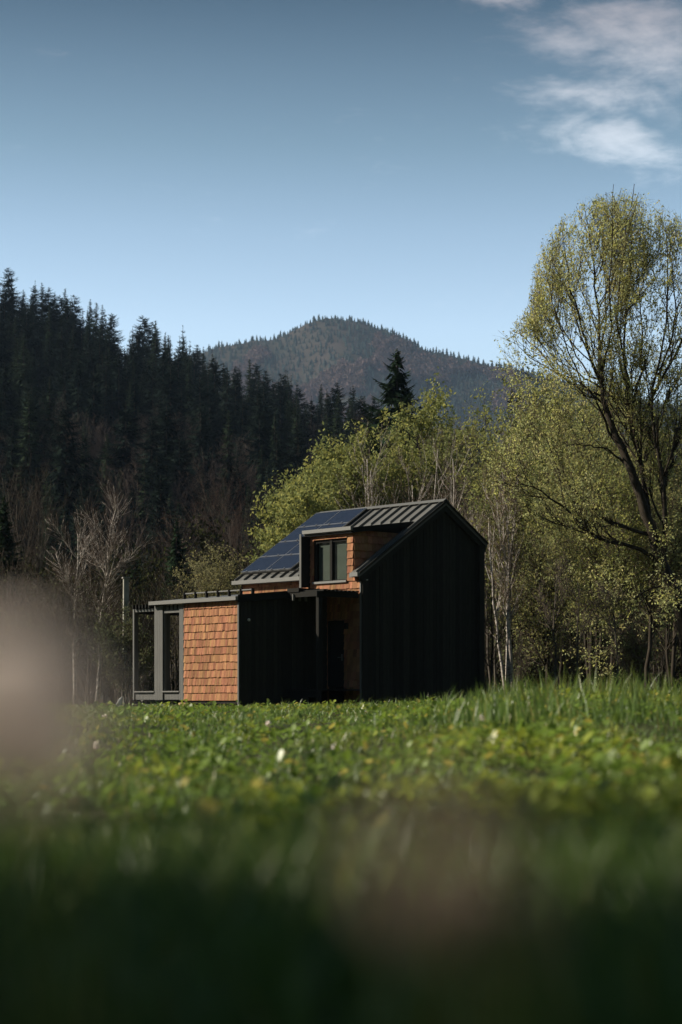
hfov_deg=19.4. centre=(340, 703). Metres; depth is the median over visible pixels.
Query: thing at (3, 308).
spruce tree
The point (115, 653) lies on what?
bare shrub
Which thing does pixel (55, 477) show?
spruce tree
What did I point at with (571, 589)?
sapling
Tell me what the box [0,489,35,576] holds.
spruce tree
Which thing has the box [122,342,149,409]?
spruce tree
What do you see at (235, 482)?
spruce tree
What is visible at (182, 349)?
spruce tree
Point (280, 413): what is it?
spruce tree
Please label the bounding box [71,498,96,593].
spruce tree
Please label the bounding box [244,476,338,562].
willow tree
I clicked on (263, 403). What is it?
spruce tree
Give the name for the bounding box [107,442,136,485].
bare tree
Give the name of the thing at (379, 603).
timber cabin
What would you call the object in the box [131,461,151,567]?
spruce tree
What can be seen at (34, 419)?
spruce tree
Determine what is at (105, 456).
spruce tree
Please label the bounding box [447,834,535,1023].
blurred flower
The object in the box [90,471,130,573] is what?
spruce tree
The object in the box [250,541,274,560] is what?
willow tree
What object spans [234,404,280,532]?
spruce tree
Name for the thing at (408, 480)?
bare tree
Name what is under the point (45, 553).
spruce tree
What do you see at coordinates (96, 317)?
spruce tree
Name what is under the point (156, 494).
spruce tree
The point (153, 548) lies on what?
bare tree
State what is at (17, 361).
spruce tree
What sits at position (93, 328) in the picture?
spruce tree
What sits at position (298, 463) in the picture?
spruce tree
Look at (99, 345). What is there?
spruce tree
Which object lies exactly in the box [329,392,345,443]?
spruce tree
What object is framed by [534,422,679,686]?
leafing tree
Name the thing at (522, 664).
bare shrub
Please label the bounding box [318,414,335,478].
spruce tree
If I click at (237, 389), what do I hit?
spruce tree
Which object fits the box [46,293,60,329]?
spruce tree
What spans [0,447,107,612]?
bare tree
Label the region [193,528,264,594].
bare shrub
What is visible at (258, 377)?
spruce tree
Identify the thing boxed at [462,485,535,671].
leafing tree
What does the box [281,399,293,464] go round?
spruce tree
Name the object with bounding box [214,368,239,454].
spruce tree
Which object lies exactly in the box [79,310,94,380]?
spruce tree
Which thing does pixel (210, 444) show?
spruce tree
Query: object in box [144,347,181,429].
spruce tree
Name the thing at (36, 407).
spruce tree
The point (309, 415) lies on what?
spruce tree
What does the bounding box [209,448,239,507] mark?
bare tree
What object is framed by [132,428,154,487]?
bare tree
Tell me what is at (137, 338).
spruce tree
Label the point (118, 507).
bare tree
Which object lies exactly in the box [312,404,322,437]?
spruce tree
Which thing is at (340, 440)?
spruce tree
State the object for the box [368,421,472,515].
bare tree
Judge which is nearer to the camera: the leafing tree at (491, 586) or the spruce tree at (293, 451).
the leafing tree at (491, 586)
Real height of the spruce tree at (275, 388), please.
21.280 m
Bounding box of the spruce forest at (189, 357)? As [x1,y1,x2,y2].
[0,284,493,598]
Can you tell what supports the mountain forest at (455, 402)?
on the mountain
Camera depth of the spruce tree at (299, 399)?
453.66 m
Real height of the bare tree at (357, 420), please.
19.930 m
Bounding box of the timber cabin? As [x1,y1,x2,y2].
[132,499,487,706]
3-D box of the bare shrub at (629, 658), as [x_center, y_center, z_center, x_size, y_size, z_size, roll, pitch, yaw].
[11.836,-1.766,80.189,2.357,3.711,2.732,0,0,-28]
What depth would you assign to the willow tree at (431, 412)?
99.54 m
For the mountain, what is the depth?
2883.83 m
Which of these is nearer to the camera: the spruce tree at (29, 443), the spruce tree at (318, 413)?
the spruce tree at (29, 443)
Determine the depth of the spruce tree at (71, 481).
250.84 m
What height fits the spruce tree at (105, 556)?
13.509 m
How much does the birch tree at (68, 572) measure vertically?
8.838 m
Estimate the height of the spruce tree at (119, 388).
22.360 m
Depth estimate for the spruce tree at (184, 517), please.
217.04 m
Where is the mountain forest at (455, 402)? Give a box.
[188,315,680,476]
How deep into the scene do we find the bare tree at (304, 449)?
325.66 m
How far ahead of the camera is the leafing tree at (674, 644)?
87.92 m
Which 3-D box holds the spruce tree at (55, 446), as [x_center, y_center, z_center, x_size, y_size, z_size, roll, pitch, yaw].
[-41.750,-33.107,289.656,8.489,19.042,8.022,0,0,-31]
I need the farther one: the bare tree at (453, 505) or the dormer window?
the bare tree at (453, 505)
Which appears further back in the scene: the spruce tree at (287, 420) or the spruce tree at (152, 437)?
the spruce tree at (287, 420)
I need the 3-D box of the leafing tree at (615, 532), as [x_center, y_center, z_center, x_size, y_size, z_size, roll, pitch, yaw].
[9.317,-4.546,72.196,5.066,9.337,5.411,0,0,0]
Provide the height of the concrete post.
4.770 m
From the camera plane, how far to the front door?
61.19 m
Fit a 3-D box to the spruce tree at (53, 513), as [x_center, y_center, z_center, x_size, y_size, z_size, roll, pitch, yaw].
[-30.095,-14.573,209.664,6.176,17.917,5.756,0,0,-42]
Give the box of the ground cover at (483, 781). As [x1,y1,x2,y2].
[0,684,681,847]
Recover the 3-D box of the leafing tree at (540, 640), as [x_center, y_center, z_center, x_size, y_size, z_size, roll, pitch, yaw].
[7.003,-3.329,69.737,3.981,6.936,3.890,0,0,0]
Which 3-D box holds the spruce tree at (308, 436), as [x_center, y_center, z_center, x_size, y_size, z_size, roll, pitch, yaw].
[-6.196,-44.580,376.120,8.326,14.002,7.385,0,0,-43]
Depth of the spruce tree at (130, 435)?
285.93 m
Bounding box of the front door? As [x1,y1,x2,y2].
[331,622,342,686]
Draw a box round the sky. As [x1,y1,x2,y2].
[0,0,681,406]
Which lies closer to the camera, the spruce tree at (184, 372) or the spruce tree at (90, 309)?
the spruce tree at (184, 372)
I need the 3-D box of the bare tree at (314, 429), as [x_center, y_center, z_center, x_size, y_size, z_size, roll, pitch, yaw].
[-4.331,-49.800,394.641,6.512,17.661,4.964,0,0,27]
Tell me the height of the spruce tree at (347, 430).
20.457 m
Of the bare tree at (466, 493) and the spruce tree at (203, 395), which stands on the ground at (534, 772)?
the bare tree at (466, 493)
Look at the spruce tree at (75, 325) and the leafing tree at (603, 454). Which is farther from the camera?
the spruce tree at (75, 325)
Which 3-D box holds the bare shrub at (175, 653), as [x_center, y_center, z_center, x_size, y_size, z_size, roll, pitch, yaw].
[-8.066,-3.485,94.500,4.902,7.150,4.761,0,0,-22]
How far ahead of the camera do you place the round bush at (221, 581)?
99.14 m
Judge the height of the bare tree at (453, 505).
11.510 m
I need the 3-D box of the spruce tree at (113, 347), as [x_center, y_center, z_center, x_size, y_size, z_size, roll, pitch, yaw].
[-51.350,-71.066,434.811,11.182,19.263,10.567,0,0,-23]
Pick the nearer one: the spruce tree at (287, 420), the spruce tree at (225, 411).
the spruce tree at (287, 420)
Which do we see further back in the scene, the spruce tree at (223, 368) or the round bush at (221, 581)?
the spruce tree at (223, 368)
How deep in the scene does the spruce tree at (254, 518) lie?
244.34 m
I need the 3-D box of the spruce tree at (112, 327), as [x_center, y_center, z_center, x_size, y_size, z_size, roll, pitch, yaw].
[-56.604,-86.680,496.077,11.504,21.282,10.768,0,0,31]
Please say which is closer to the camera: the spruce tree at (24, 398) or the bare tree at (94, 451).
the bare tree at (94, 451)
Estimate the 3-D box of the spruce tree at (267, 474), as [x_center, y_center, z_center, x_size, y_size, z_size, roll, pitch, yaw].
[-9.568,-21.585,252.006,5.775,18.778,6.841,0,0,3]
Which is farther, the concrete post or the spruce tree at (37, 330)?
the spruce tree at (37, 330)
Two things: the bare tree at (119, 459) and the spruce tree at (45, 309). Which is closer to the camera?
the bare tree at (119, 459)
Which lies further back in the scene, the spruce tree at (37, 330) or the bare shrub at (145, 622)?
the spruce tree at (37, 330)
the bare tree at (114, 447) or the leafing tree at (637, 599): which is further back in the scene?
the bare tree at (114, 447)
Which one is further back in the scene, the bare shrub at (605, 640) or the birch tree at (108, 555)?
the bare shrub at (605, 640)
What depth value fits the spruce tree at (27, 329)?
419.93 m
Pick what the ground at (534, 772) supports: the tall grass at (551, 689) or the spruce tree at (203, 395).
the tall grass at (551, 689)
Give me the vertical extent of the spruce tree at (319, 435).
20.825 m
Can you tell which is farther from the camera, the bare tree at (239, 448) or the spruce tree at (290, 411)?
the spruce tree at (290, 411)
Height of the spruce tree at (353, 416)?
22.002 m
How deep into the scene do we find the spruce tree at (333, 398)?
386.34 m
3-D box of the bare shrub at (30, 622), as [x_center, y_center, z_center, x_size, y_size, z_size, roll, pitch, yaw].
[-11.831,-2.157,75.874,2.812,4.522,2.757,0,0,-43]
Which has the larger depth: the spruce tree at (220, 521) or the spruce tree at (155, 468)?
the spruce tree at (155, 468)
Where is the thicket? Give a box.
[2,388,681,704]
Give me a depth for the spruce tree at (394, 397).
131.69 m
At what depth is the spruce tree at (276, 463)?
260.80 m
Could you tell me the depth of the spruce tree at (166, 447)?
270.16 m
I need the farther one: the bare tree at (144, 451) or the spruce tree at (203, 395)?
the spruce tree at (203, 395)
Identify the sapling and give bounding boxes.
[485,577,515,696]
[528,550,574,685]
[552,564,614,685]
[583,577,626,690]
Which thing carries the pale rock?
on the ground at (534, 772)
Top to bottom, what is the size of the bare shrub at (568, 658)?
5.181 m
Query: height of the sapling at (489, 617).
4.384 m
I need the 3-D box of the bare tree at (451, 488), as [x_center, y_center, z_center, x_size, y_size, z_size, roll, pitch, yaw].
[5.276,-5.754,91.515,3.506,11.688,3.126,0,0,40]
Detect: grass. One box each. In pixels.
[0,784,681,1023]
[273,661,681,741]
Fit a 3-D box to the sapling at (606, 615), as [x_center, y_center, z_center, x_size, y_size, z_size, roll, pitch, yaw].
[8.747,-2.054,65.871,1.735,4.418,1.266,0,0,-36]
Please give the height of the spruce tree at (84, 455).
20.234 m
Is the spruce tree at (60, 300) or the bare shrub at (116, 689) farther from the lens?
the spruce tree at (60, 300)
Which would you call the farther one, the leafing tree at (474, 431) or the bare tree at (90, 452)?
the bare tree at (90, 452)
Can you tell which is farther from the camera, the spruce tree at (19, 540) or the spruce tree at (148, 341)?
the spruce tree at (148, 341)
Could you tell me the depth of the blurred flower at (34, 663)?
0.55 m
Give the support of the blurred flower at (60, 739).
on the ground at (534, 772)
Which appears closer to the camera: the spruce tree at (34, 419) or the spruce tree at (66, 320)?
the spruce tree at (34, 419)
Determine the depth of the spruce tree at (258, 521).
189.92 m
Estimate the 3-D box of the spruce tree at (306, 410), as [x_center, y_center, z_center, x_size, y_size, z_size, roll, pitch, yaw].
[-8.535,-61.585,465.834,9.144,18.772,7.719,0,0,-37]
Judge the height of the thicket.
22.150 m
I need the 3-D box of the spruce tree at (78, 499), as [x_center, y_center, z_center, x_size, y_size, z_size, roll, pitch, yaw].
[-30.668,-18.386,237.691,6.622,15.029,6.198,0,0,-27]
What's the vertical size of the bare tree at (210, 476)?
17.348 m
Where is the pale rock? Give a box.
[115,696,122,706]
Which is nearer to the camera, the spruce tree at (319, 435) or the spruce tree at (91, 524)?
the spruce tree at (91, 524)
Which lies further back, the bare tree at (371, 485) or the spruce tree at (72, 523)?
the spruce tree at (72, 523)
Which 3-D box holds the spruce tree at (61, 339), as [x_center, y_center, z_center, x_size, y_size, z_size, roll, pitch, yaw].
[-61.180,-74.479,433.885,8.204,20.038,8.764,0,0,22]
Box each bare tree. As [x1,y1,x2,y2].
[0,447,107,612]
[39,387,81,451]
[67,412,104,485]
[76,416,119,492]
[82,412,119,484]
[85,461,152,575]
[89,422,145,476]
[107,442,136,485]
[108,492,239,589]
[124,455,157,505]
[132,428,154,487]
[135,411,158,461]
[144,460,281,585]
[185,445,225,520]
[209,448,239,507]
[213,430,254,505]
[216,430,266,477]
[226,459,264,531]
[286,434,315,462]
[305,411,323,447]
[328,414,399,508]
[340,411,365,434]
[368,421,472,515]
[374,427,453,503]
[426,428,494,562]
[426,457,488,558]
[431,425,492,539]
[458,459,524,692]
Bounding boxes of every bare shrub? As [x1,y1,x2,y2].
[0,518,64,629]
[0,591,72,639]
[20,560,118,659]
[38,573,138,687]
[77,599,153,705]
[84,551,179,703]
[99,576,182,703]
[129,559,210,703]
[157,559,232,644]
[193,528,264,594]
[485,588,522,696]
[487,612,573,690]
[533,597,608,692]
[569,606,657,687]
[606,613,667,688]
[616,587,681,693]
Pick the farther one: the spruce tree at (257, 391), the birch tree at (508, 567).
the spruce tree at (257, 391)
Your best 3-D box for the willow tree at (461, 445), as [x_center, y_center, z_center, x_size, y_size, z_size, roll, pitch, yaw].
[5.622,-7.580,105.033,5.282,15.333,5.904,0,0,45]
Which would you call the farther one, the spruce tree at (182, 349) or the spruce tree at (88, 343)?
the spruce tree at (182, 349)
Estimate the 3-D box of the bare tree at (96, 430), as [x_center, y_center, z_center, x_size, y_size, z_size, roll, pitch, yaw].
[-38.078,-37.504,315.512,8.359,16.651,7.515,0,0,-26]
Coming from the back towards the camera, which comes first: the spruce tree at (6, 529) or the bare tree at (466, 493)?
the spruce tree at (6, 529)
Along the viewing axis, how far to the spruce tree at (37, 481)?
242.59 m
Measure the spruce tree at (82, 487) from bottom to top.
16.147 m
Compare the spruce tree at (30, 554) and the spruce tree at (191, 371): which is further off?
the spruce tree at (191, 371)
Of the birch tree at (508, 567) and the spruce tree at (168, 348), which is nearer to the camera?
the birch tree at (508, 567)
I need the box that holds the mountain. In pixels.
[175,318,681,476]
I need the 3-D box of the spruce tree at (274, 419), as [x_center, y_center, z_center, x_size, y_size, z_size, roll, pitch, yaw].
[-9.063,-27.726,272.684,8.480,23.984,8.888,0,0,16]
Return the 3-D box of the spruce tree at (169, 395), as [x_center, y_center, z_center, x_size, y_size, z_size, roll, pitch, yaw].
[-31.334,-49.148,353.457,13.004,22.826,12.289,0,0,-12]
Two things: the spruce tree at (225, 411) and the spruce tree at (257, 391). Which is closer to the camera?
the spruce tree at (225, 411)
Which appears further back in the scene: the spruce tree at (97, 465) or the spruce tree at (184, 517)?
the spruce tree at (97, 465)
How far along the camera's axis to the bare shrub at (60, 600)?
83.99 m
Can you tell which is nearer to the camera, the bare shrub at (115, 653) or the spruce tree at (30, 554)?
the bare shrub at (115, 653)
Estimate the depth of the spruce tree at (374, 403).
356.14 m
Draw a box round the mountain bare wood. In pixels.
[230,331,531,463]
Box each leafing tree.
[439,348,569,671]
[439,423,572,689]
[454,340,671,688]
[457,184,681,683]
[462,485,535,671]
[486,511,597,685]
[503,365,649,687]
[531,455,659,689]
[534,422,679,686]
[553,365,681,690]
[565,476,681,690]
[584,395,681,691]
[629,433,681,689]
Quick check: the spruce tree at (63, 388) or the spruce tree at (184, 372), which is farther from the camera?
the spruce tree at (184, 372)
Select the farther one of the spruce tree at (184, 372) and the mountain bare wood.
the mountain bare wood
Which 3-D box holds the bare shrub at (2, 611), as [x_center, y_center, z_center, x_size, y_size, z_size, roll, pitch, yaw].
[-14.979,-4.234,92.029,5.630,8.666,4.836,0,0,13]
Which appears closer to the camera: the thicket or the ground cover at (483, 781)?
the ground cover at (483, 781)
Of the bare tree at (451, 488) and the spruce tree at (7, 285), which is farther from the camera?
the spruce tree at (7, 285)
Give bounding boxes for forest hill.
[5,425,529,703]
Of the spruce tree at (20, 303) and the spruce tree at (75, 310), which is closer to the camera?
the spruce tree at (20, 303)
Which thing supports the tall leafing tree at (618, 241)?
on the ground at (534, 772)
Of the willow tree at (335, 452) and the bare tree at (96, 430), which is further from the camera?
the bare tree at (96, 430)
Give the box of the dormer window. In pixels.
[312,538,347,583]
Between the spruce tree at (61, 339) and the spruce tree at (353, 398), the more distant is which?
the spruce tree at (61, 339)
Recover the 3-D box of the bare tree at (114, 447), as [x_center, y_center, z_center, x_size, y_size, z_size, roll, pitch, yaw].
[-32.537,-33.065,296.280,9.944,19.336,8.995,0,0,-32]
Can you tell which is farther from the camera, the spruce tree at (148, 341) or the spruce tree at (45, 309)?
the spruce tree at (148, 341)
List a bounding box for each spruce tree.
[0,267,24,336]
[0,288,16,339]
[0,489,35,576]
[0,496,35,628]
[2,385,50,505]
[4,297,37,364]
[7,392,48,548]
[9,338,22,415]
[10,305,49,379]
[11,336,38,421]
[12,519,26,583]
[15,470,59,574]
[18,289,26,322]
[18,380,28,418]
[19,397,51,471]
[20,350,37,399]
[26,286,54,359]
[26,536,37,583]
[34,403,99,556]
[35,480,61,576]
[36,282,51,345]
[38,287,62,364]
[38,549,56,589]
[40,302,58,387]
[41,367,87,470]
[42,411,74,513]
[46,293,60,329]
[46,495,86,664]
[50,316,68,375]
[51,448,64,536]
[52,296,74,336]
[53,299,81,360]
[60,511,90,570]
[62,289,73,335]
[62,295,90,340]
[71,312,79,341]
[71,488,97,571]
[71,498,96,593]
[73,422,99,525]
[75,321,93,359]
[75,463,94,517]
[76,545,84,593]
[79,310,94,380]
[80,325,95,377]
[85,452,110,523]
[86,299,94,339]
[86,511,94,564]
[87,334,115,395]
[89,491,120,579]
[90,303,100,351]
[90,322,96,356]
[90,401,148,535]
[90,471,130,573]
[92,434,115,520]
[93,305,106,364]
[94,532,124,580]
[96,469,136,584]
[100,328,113,364]
[100,334,122,375]
[100,544,154,703]
[106,314,126,367]
[108,348,131,428]
[109,348,128,400]
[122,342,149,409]
[124,418,176,548]
[124,485,141,543]
[128,331,150,378]
[128,455,177,573]
[129,315,160,358]
[131,404,202,539]
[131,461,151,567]
[135,473,183,567]
[136,322,161,371]
[137,517,193,703]
[138,505,172,594]
[142,363,190,455]
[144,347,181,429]
[147,321,163,384]
[161,336,174,387]
[163,503,202,581]
[165,348,193,421]
[165,500,194,585]
[174,350,198,417]
[175,373,224,486]
[177,338,190,376]
[183,367,221,468]
[185,416,221,495]
[187,354,201,398]
[189,354,196,400]
[192,345,207,389]
[193,516,218,564]
[200,347,207,375]
[200,358,229,414]
[212,404,238,477]
[213,495,233,568]
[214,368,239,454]
[217,363,239,433]
[217,491,240,568]
[221,366,249,444]
[226,464,252,552]
[232,391,285,496]
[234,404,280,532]
[237,485,256,561]
[240,445,266,532]
[242,384,275,434]
[244,359,254,411]
[246,363,264,396]
[250,499,260,549]
[251,460,275,547]
[253,504,263,554]
[255,371,262,388]
[255,371,276,415]
[255,381,270,419]
[258,434,288,503]
[260,413,286,519]
[265,384,287,436]
[268,382,291,464]
[270,374,294,428]
[270,429,314,494]
[279,403,295,479]
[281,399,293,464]
[284,380,294,413]
[289,455,314,501]
[290,395,304,462]
[291,388,310,433]
[301,401,320,458]
[302,400,311,426]
[303,430,315,467]
[305,425,335,472]
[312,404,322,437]
[313,391,345,452]
[315,385,324,421]
[316,394,333,440]
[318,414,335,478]
[319,421,333,468]
[324,382,349,427]
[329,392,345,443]
[331,408,343,455]
[333,348,485,691]
[335,429,343,464]
[342,400,357,450]
[343,409,353,454]
[349,386,359,434]
[354,396,367,429]
[356,398,380,446]
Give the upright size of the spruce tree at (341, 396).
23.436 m
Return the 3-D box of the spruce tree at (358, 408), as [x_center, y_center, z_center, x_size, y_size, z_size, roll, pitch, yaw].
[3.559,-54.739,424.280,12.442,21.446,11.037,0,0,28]
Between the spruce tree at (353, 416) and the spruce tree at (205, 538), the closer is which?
the spruce tree at (205, 538)
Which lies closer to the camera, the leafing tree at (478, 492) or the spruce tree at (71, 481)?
the leafing tree at (478, 492)
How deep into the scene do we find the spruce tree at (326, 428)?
280.41 m
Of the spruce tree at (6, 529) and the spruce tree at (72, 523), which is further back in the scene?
the spruce tree at (72, 523)
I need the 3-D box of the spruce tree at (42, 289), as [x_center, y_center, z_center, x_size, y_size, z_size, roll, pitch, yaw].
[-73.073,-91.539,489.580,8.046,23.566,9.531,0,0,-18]
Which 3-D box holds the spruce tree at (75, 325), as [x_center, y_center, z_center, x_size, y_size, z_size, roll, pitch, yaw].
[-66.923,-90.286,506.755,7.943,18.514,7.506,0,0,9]
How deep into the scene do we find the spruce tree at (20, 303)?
437.26 m
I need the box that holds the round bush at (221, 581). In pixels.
[168,538,248,655]
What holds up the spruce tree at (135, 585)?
on the ground at (534, 772)
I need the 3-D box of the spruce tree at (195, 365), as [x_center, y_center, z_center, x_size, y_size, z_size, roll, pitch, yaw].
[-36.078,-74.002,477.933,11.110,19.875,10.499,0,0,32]
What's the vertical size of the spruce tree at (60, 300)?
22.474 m
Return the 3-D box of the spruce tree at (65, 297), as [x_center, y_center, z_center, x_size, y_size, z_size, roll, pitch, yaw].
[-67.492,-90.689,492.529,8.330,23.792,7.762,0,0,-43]
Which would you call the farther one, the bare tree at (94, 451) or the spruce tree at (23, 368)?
the spruce tree at (23, 368)
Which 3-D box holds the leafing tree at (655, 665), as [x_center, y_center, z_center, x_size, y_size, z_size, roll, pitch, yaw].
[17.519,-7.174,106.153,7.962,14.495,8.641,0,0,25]
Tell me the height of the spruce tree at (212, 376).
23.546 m
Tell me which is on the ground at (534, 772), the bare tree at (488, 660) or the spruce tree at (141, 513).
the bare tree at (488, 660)
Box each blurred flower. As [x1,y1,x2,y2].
[0,622,102,1023]
[6,686,113,1023]
[381,804,484,1023]
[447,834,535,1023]
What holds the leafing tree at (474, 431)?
on the ground at (534, 772)
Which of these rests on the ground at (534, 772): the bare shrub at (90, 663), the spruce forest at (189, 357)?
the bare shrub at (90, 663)
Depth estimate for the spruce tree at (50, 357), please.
427.66 m
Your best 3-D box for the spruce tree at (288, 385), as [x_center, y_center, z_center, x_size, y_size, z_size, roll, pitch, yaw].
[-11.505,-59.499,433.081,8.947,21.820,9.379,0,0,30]
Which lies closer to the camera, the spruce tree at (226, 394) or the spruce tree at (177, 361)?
the spruce tree at (226, 394)
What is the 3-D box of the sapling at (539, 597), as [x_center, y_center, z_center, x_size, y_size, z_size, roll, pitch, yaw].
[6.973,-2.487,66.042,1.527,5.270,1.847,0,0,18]
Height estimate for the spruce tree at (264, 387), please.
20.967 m
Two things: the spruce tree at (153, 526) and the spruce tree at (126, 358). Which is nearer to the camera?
the spruce tree at (153, 526)
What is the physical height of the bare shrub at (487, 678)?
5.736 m
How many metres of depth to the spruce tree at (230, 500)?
246.74 m
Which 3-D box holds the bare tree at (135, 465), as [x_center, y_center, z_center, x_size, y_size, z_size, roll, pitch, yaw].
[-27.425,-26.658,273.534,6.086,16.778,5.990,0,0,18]
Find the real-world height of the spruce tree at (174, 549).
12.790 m
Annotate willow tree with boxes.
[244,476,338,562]
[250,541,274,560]
[252,444,388,535]
[307,413,455,508]
[361,366,477,512]
[425,414,499,519]
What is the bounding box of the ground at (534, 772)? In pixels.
[0,704,681,1023]
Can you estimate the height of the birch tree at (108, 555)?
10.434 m
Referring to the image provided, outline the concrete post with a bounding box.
[122,577,129,705]
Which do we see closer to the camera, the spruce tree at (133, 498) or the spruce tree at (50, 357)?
the spruce tree at (133, 498)
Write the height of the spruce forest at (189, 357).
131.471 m
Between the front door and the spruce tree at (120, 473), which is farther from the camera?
the spruce tree at (120, 473)
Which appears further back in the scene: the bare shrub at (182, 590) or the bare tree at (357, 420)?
the bare tree at (357, 420)
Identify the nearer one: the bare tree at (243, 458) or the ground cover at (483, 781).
the ground cover at (483, 781)
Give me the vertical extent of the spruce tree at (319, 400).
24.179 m
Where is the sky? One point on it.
(226, 171)
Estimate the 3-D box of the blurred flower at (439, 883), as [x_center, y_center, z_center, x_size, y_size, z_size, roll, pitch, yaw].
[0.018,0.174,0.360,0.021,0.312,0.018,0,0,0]
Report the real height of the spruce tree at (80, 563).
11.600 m
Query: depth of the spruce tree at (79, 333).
459.12 m
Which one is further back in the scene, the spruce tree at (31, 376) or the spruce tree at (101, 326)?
the spruce tree at (101, 326)
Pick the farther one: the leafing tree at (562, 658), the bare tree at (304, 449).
the bare tree at (304, 449)
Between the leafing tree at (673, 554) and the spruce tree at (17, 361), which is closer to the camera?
the leafing tree at (673, 554)
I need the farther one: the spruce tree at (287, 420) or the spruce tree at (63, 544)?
the spruce tree at (287, 420)
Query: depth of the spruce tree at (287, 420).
325.83 m
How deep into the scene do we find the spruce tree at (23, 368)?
361.45 m
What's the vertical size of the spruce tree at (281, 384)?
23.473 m
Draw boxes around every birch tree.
[41,507,112,662]
[69,480,159,703]
[471,437,532,696]
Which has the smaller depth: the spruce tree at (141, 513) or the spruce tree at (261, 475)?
the spruce tree at (141, 513)
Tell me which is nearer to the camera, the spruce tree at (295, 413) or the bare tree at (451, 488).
the bare tree at (451, 488)
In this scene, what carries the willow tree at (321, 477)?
on the ground at (534, 772)
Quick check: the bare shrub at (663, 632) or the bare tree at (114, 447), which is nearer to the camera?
the bare shrub at (663, 632)
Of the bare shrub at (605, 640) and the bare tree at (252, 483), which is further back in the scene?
the bare tree at (252, 483)
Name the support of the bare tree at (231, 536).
on the ground at (534, 772)

